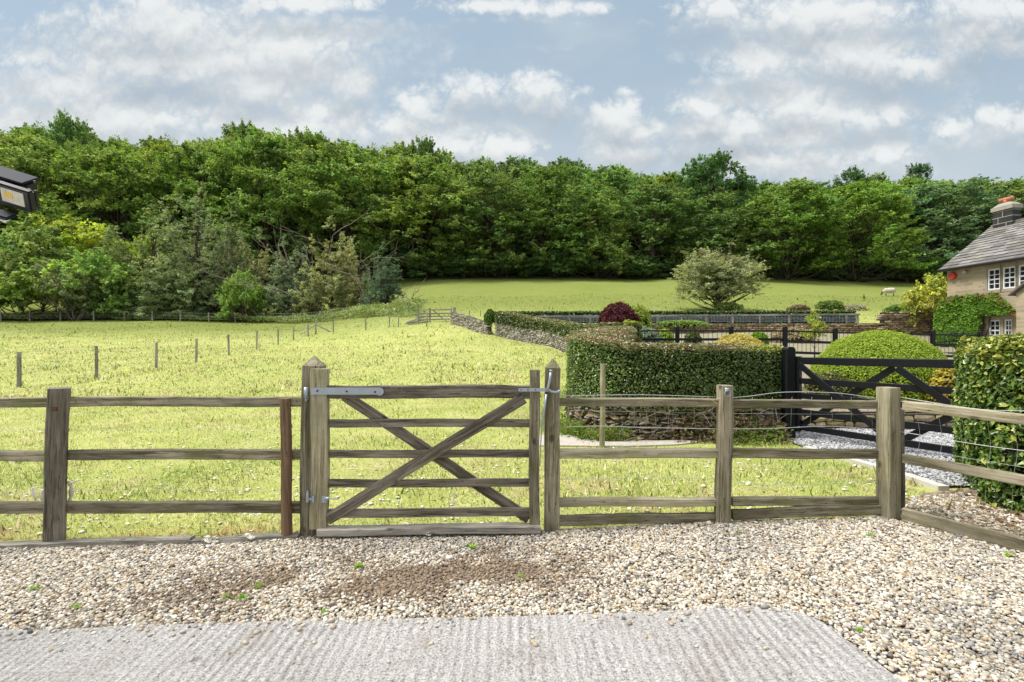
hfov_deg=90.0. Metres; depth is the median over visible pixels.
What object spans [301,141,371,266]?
beech tree
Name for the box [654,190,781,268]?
oak tree
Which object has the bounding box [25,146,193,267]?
beech tree
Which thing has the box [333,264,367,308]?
willow tree
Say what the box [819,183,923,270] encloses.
oak tree
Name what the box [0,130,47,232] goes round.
beech tree
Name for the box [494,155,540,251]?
oak tree
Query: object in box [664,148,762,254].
oak tree
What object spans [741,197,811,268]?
oak tree
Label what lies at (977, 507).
fallen leaves
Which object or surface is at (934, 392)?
driveway gate
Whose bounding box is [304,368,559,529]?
field gate
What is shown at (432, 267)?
holly bush
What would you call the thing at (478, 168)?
oak tree
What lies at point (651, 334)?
shrub
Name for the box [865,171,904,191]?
oak tree
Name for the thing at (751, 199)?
oak tree
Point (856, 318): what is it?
fence
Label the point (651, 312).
stone wall
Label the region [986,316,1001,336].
window
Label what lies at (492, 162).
oak tree
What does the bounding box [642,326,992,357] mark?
garden fence
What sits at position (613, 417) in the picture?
stone wall
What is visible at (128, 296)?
hazel bush
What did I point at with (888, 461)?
fence post
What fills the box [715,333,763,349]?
shrub
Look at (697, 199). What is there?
oak tree
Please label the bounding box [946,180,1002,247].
oak tree
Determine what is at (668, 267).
holly bush
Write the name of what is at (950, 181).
oak tree
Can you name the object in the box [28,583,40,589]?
weed
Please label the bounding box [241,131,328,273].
beech tree
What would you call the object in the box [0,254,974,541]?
ground
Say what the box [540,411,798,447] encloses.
wall foot weeds
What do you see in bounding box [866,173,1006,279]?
oak tree
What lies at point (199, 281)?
willow tree
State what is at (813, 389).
shrub
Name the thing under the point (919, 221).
oak tree
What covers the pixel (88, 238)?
elder bush
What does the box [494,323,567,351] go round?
stone wall
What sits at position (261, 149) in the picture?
beech tree
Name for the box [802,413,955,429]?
stone wall
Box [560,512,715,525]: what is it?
gravel board
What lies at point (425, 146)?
beech tree
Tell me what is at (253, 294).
hazel bush
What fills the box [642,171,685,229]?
oak tree
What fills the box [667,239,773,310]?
hawthorn tree
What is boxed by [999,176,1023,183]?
beech tree
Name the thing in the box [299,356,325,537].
gate post
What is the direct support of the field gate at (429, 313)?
on the ground at (548, 288)
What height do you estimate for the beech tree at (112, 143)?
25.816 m
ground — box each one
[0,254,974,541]
[668,332,955,368]
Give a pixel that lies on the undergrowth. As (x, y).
(399, 305)
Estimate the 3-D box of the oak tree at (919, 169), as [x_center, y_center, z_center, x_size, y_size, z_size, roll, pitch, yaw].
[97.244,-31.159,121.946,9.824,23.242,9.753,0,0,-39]
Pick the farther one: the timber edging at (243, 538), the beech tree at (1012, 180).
the beech tree at (1012, 180)
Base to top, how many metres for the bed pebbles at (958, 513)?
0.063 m
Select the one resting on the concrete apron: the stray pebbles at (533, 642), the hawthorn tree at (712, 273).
the stray pebbles at (533, 642)
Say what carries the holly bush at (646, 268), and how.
on the ground at (548, 288)
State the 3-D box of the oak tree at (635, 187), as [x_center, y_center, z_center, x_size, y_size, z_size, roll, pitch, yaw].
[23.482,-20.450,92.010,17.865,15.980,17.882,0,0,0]
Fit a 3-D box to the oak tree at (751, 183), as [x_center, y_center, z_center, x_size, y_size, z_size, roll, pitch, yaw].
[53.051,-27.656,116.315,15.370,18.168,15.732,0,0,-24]
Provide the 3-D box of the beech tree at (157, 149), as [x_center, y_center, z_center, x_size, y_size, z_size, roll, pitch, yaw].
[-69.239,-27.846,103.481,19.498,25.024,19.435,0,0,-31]
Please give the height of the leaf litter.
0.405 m
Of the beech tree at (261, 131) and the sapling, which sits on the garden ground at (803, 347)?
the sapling
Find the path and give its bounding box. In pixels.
[539,435,700,447]
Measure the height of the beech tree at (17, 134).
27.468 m
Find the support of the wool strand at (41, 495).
hanging from the post and rail fence at (54, 507)
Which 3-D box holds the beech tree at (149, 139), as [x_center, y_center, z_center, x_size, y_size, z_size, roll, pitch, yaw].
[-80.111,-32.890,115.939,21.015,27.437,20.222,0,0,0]
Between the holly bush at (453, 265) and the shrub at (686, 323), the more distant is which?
the holly bush at (453, 265)
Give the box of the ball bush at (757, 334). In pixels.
[751,332,769,344]
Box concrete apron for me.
[0,606,902,681]
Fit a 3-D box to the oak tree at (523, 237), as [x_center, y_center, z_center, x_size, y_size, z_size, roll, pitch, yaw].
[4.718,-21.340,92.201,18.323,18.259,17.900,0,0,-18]
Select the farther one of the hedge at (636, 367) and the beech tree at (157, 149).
the beech tree at (157, 149)
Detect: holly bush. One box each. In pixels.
[371,248,418,281]
[402,254,446,279]
[433,250,492,278]
[481,257,534,277]
[522,249,588,277]
[579,256,625,278]
[615,256,659,278]
[655,259,695,277]
[751,258,780,277]
[813,266,851,280]
[867,251,946,282]
[922,251,955,278]
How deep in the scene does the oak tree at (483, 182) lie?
76.84 m
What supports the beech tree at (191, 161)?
on the ground at (548, 288)
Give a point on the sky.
(816, 90)
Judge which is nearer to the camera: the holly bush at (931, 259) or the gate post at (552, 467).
the gate post at (552, 467)
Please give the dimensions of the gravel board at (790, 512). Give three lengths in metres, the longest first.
1.185 x 0.089 x 0.067 m
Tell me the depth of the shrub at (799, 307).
37.20 m
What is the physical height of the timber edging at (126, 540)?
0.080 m
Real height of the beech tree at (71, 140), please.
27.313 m
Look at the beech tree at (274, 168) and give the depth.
100.14 m
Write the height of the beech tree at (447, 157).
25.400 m
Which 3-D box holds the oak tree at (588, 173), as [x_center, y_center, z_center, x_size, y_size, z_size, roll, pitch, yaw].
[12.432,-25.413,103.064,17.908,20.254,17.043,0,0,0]
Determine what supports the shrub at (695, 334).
on the garden ground at (803, 347)
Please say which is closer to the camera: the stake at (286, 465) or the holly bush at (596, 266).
the stake at (286, 465)
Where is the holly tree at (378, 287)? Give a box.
[358,241,405,304]
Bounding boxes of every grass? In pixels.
[0,293,940,400]
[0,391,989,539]
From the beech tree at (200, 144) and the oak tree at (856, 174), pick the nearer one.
the beech tree at (200, 144)
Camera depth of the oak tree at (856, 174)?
110.58 m
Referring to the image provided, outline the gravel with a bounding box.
[0,516,1023,681]
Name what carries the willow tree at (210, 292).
on the ground at (548, 288)
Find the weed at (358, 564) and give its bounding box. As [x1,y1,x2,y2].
[352,562,363,567]
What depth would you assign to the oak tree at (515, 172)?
101.47 m
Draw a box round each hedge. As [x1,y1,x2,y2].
[494,310,642,341]
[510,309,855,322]
[566,325,783,411]
[950,332,1023,515]
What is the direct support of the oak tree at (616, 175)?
on the ground at (548, 288)
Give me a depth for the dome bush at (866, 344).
10.43 m
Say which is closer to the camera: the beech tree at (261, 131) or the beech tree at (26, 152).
the beech tree at (26, 152)
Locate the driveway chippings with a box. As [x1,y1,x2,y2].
[785,427,974,486]
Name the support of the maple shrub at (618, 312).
on the garden ground at (803, 347)
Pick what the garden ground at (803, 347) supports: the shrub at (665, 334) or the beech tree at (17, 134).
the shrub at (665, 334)
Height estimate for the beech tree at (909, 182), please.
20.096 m
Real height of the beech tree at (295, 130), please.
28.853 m
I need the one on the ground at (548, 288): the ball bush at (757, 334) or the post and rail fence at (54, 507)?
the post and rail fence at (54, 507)
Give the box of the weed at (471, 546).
[465,542,476,548]
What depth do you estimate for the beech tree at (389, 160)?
89.48 m
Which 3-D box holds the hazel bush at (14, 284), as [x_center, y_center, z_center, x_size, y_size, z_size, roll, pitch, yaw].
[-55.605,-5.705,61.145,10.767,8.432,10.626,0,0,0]
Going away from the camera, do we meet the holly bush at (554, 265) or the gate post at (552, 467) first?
the gate post at (552, 467)
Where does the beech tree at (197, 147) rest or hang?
on the ground at (548, 288)
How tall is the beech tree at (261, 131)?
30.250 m
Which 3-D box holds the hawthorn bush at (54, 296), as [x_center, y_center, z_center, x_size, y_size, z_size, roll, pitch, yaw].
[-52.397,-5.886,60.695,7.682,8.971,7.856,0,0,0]
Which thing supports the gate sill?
on the gravel
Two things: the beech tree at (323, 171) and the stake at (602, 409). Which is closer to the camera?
the stake at (602, 409)
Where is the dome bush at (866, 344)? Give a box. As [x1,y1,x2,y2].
[809,330,947,401]
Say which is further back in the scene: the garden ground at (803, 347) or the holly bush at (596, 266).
the holly bush at (596, 266)
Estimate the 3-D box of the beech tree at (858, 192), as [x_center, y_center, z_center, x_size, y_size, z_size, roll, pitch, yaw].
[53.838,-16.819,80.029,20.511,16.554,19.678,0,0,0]
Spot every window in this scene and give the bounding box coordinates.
[985,264,1001,293]
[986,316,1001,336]
[1000,262,1016,291]
[1002,316,1013,334]
[1017,261,1023,286]
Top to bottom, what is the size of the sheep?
0.956 m
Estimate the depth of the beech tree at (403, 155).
100.21 m
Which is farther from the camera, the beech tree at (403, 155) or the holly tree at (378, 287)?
the beech tree at (403, 155)
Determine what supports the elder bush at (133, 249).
on the ground at (548, 288)
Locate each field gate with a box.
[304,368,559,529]
[417,308,451,323]
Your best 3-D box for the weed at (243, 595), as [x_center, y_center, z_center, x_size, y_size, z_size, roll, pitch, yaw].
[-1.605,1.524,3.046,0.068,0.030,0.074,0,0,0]
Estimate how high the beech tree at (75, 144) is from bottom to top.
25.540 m
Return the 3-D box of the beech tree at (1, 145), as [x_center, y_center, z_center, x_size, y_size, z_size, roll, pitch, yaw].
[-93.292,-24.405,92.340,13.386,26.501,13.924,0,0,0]
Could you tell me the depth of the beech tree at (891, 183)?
97.51 m
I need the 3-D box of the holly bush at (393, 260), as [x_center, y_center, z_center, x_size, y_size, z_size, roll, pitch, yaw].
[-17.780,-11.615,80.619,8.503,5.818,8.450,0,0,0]
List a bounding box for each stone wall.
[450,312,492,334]
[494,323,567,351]
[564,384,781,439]
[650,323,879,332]
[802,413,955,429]
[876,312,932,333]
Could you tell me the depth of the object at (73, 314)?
59.94 m
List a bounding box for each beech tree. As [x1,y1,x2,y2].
[0,126,42,165]
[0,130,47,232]
[0,131,117,256]
[0,134,22,208]
[9,117,52,138]
[23,136,116,249]
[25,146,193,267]
[38,107,93,211]
[39,128,96,210]
[69,148,151,246]
[83,125,99,147]
[87,135,150,163]
[106,131,138,152]
[110,140,182,239]
[120,140,261,281]
[126,147,215,240]
[133,133,179,164]
[162,137,248,259]
[167,126,344,286]
[175,139,205,149]
[181,129,279,259]
[220,118,254,165]
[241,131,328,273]
[244,120,275,163]
[249,133,289,254]
[260,138,411,282]
[280,125,357,236]
[287,126,323,156]
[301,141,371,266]
[332,139,385,256]
[337,150,493,278]
[337,152,432,267]
[341,137,363,149]
[380,141,408,158]
[395,144,447,239]
[401,135,448,224]
[405,162,466,266]
[432,146,463,188]
[652,169,701,219]
[726,176,864,279]
[789,178,937,281]
[865,179,905,220]
[895,173,928,188]
[911,179,957,247]
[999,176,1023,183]
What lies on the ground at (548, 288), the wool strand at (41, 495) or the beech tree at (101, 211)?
the beech tree at (101, 211)
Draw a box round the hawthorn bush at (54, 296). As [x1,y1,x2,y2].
[29,255,107,320]
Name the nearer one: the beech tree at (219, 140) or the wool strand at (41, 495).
the wool strand at (41, 495)
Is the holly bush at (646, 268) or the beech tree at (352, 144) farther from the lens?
the beech tree at (352, 144)
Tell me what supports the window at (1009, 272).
in the house
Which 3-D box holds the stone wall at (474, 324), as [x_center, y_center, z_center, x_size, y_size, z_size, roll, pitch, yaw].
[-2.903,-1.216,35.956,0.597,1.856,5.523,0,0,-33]
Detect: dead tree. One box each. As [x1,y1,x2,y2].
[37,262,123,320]
[179,196,392,320]
[323,232,409,303]
[397,281,424,303]
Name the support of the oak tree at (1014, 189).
on the ground at (548, 288)
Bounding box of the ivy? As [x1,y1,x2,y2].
[932,291,1015,343]
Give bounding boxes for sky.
[0,0,1023,203]
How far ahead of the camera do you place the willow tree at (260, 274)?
63.65 m
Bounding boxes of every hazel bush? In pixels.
[0,216,84,318]
[0,238,34,310]
[0,256,94,320]
[54,248,148,319]
[84,267,157,314]
[213,269,268,322]
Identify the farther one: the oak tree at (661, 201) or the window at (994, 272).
the oak tree at (661, 201)
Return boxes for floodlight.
[0,166,39,222]
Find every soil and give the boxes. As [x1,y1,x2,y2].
[802,371,942,411]
[913,489,1023,536]
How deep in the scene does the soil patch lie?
3.25 m
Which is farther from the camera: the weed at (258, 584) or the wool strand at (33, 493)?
the wool strand at (33, 493)
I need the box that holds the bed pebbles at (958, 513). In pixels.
[901,492,1023,536]
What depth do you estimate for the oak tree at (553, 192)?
78.13 m
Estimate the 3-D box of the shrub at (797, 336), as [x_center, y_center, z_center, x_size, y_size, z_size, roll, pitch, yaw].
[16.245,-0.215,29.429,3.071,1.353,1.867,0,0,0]
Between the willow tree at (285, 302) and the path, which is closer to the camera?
the path
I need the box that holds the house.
[937,196,1023,336]
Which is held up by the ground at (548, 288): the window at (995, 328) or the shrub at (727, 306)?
the shrub at (727, 306)
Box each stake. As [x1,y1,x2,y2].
[279,398,292,535]
[599,364,605,447]
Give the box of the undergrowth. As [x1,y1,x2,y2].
[2,297,426,322]
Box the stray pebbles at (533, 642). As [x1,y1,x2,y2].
[0,604,822,673]
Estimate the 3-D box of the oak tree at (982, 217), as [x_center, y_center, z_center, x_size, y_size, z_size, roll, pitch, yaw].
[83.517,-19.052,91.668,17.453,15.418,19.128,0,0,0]
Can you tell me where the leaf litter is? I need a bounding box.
[669,414,792,444]
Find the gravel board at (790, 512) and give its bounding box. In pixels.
[731,505,880,519]
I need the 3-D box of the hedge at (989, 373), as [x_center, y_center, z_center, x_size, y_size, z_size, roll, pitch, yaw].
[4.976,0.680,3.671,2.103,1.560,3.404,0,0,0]
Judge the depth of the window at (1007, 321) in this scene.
26.59 m
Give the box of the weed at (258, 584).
[253,582,263,588]
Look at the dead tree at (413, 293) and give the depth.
51.61 m
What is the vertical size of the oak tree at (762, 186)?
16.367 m
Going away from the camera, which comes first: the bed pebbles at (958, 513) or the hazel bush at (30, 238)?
the bed pebbles at (958, 513)
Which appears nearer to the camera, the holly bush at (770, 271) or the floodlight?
the floodlight
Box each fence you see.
[0,307,346,322]
[0,387,300,541]
[1,312,427,387]
[539,313,859,322]
[560,385,878,523]
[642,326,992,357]
[899,397,1023,553]
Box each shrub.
[483,309,495,331]
[597,300,639,322]
[631,302,652,327]
[639,326,665,342]
[654,320,713,328]
[658,328,672,342]
[683,332,702,343]
[710,302,743,311]
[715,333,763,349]
[767,326,821,342]
[786,304,810,310]
[802,370,858,397]
[814,299,844,310]
[838,303,868,310]
[882,304,919,311]
[921,368,956,401]
[937,328,976,349]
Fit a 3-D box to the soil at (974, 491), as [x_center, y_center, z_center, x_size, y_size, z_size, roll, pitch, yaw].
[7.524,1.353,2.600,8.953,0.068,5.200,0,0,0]
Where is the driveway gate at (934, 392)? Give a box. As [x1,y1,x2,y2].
[796,356,958,454]
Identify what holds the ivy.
attached to the house
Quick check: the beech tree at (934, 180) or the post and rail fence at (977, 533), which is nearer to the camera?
the post and rail fence at (977, 533)
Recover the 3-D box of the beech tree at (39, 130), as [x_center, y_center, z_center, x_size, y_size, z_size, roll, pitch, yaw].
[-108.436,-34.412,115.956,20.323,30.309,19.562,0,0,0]
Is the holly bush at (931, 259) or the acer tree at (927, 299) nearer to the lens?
the acer tree at (927, 299)
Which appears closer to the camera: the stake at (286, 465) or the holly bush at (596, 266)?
the stake at (286, 465)
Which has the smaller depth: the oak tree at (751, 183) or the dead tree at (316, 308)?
the dead tree at (316, 308)
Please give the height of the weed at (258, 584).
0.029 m
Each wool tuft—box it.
[202,535,218,542]
[244,533,255,538]
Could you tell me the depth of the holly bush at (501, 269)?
78.30 m
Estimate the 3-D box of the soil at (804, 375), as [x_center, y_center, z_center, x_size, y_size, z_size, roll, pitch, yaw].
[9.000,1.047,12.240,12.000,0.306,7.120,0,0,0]
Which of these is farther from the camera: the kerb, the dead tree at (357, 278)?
the dead tree at (357, 278)
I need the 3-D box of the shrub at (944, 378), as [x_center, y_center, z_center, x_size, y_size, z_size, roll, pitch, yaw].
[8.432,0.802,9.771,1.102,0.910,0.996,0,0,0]
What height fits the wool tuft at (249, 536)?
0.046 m
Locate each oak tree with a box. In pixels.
[430,159,509,242]
[434,169,542,277]
[438,158,531,259]
[463,155,497,184]
[485,162,605,274]
[493,172,582,257]
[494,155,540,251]
[502,161,546,257]
[547,155,593,188]
[556,162,615,252]
[556,178,638,258]
[556,192,646,278]
[584,163,651,251]
[593,164,645,193]
[598,182,704,277]
[605,179,685,265]
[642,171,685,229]
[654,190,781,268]
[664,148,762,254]
[665,189,730,263]
[715,187,747,253]
[716,193,771,265]
[732,179,783,238]
[740,179,763,196]
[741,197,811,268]
[785,192,861,269]
[817,183,847,192]
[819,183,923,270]
[827,164,872,188]
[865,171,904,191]
[865,185,989,272]
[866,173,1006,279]
[905,162,932,187]
[937,193,1021,250]
[939,180,1023,260]
[941,178,956,184]
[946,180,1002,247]
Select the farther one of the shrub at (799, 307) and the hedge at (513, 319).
the shrub at (799, 307)
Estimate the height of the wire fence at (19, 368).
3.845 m
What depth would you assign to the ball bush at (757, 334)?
22.07 m
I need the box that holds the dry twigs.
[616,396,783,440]
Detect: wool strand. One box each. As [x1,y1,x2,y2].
[31,488,35,498]
[40,489,43,500]
[67,480,74,500]
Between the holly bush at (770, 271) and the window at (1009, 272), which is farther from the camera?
the holly bush at (770, 271)
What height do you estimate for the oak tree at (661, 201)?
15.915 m
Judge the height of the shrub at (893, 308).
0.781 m
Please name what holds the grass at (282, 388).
on the ground at (548, 288)
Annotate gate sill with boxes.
[316,522,540,536]
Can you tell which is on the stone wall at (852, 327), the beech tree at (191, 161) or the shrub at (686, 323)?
the shrub at (686, 323)
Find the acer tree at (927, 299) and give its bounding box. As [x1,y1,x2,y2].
[898,272,946,335]
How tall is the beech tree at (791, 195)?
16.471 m
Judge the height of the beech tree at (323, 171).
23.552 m
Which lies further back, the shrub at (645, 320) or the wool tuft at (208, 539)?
the shrub at (645, 320)
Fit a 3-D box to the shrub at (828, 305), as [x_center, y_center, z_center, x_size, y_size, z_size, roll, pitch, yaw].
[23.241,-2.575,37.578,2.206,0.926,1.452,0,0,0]
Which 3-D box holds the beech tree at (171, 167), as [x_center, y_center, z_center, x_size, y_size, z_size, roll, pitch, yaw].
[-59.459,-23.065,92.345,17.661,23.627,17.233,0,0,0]
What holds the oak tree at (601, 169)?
on the ground at (548, 288)
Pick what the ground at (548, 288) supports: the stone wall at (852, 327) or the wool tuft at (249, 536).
the stone wall at (852, 327)
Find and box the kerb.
[803,446,948,490]
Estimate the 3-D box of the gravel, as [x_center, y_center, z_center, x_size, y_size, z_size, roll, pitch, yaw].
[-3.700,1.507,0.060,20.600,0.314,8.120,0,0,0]
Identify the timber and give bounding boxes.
[406,316,423,323]
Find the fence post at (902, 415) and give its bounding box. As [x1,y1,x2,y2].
[900,408,904,511]
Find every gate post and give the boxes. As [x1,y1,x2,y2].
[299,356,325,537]
[543,358,560,531]
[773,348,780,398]
[781,347,795,438]
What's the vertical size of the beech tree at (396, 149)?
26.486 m
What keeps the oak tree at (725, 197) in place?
on the ground at (548, 288)
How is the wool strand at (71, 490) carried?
hanging from the post and rail fence at (54, 507)
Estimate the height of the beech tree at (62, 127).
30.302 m
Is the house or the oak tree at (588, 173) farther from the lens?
the oak tree at (588, 173)
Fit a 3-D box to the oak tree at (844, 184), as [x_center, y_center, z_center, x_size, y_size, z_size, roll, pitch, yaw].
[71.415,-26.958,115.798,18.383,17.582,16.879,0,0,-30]
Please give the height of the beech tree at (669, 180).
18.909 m
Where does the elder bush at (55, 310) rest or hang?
on the ground at (548, 288)
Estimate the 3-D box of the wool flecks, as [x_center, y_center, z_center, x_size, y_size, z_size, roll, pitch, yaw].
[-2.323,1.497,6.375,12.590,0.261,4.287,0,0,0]
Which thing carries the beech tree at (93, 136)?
on the ground at (548, 288)
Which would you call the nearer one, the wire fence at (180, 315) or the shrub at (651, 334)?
the shrub at (651, 334)
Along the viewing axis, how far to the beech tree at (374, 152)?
100.70 m
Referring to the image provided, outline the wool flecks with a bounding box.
[1,430,926,534]
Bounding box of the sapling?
[799,310,831,356]
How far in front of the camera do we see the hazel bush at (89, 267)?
60.05 m
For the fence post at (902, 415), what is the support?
on the ground at (548, 288)
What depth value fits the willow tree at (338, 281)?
59.08 m
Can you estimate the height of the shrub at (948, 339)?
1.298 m
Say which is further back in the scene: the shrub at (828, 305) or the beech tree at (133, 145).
the beech tree at (133, 145)
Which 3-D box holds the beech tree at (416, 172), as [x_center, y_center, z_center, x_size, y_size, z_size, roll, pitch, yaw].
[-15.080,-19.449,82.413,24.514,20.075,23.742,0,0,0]
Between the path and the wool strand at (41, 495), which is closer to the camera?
the wool strand at (41, 495)
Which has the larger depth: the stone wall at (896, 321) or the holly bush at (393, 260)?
the holly bush at (393, 260)
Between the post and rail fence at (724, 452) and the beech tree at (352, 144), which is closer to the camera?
the post and rail fence at (724, 452)
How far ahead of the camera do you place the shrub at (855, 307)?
37.20 m
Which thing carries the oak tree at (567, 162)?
on the ground at (548, 288)
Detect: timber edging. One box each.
[0,535,194,549]
[187,532,299,544]
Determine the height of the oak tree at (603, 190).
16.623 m
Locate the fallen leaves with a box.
[929,488,1023,537]
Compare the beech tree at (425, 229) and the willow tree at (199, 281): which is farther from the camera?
the beech tree at (425, 229)
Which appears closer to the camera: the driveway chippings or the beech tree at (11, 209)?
the driveway chippings
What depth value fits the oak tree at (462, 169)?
99.17 m
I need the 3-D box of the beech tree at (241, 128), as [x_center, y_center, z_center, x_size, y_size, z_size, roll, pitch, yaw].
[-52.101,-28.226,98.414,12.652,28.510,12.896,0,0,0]
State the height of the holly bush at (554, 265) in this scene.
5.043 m
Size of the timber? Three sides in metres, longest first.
1.465 x 0.127 x 0.127 m
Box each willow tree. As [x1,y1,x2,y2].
[70,203,208,318]
[115,181,247,318]
[196,222,263,320]
[235,227,276,316]
[262,234,315,318]
[288,215,367,314]
[294,278,324,314]
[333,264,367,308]
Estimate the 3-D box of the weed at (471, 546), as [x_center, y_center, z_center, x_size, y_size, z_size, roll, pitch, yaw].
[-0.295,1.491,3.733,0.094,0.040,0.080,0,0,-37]
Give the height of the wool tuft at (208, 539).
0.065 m
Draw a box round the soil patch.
[204,556,539,604]
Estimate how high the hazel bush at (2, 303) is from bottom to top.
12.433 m
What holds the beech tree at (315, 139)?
on the ground at (548, 288)
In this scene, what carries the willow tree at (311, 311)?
on the ground at (548, 288)
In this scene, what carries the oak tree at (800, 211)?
on the ground at (548, 288)
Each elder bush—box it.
[14,213,139,307]
[41,249,76,312]
[74,232,173,307]
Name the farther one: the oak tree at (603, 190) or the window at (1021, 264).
the oak tree at (603, 190)
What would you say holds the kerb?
on the ground at (548, 288)
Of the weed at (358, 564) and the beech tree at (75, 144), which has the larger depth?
the beech tree at (75, 144)
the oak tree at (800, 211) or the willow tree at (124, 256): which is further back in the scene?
the oak tree at (800, 211)
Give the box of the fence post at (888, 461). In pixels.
[876,387,900,519]
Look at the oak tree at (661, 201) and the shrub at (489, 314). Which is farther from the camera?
the oak tree at (661, 201)
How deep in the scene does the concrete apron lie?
2.48 m
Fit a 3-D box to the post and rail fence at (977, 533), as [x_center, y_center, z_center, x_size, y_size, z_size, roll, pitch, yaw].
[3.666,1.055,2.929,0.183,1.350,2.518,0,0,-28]
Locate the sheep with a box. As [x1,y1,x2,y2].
[880,288,895,295]
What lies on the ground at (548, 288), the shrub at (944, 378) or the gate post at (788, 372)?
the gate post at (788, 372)
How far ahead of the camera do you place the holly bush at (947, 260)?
80.76 m
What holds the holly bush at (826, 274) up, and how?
on the ground at (548, 288)
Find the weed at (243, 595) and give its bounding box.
[234,593,247,600]

